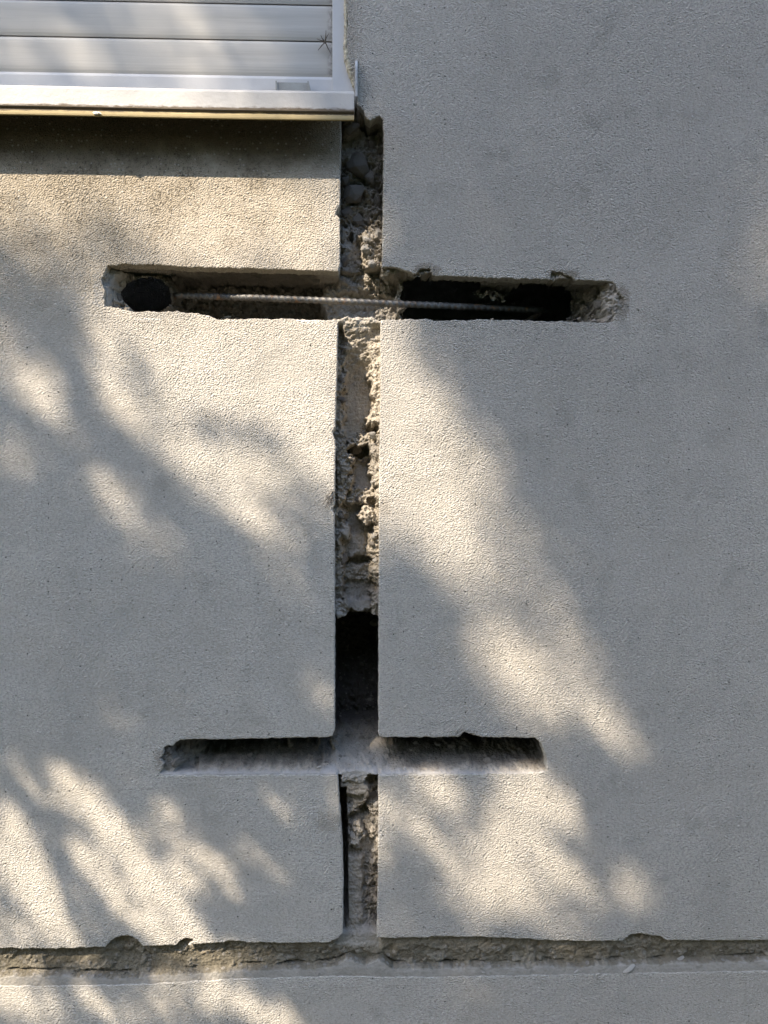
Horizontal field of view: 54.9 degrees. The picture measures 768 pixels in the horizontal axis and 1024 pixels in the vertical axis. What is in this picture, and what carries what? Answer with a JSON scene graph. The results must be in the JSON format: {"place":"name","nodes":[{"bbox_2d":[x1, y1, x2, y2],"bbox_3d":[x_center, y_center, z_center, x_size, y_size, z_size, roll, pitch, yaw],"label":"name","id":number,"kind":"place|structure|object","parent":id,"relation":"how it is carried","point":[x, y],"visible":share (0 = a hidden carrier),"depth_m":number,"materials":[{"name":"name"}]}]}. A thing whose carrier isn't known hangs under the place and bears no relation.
{"place":"outdoors","nodes":[
{"label":"outdoors","id":0,"kind":"place"},
{"label":"ground","id":1,"kind":"structure","parent":0,"visible":0},
{"bbox_2d":[0,0,767,1023],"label":"rendered wall","id":2,"kind":"structure","parent":1,"relation":"on","point":[496,608],"depth_m":1.16,"materials":[{"name":"paint"}]},
{"bbox_2d":[0,0,354,99],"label":"roller shutter","id":3,"kind":"object","parent":2,"relation":"attached to","point":[231,44],"visible":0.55,"depth_m":1.16,"materials":[{"name":"white plastic"}]},
{"bbox_2d":[318,34,331,51],"bbox_3d":[-0.094,-0.740,1.162,0.024,0.033,0.008,0,0,-2],"label":"spider","id":4,"kind":"object","parent":3,"relation":"attached to","point":[324,41],"visible":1,"depth_m":1.16},
{"bbox_2d":[0,60,357,120],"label":"window sill","id":5,"kind":"structure","parent":2,"relation":"attached to","point":[176,103],"depth_m":1.10,"materials":[{"name":"white paint"}]},
{"bbox_2d":[323,489,335,507],"bbox_3d":[-0.084,-0.021,1.150,0.022,0.031,0.008,0,0,-21],"label":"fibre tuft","id":6,"kind":"object","parent":2,"relation":"attached to","point":[329,497],"visible":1,"depth_m":1.15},
{"bbox_2d":[171,292,547,320],"bbox_3d":[-0.038,-0.342,1.270,0.629,0.032,0.201,0,0,-2],"label":"reinforcing bar","id":7,"kind":"object","parent":2,"relation":"on","point":[539,312],"visible":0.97,"depth_m":1.18,"materials":[{"name":"metal"}]}
]}

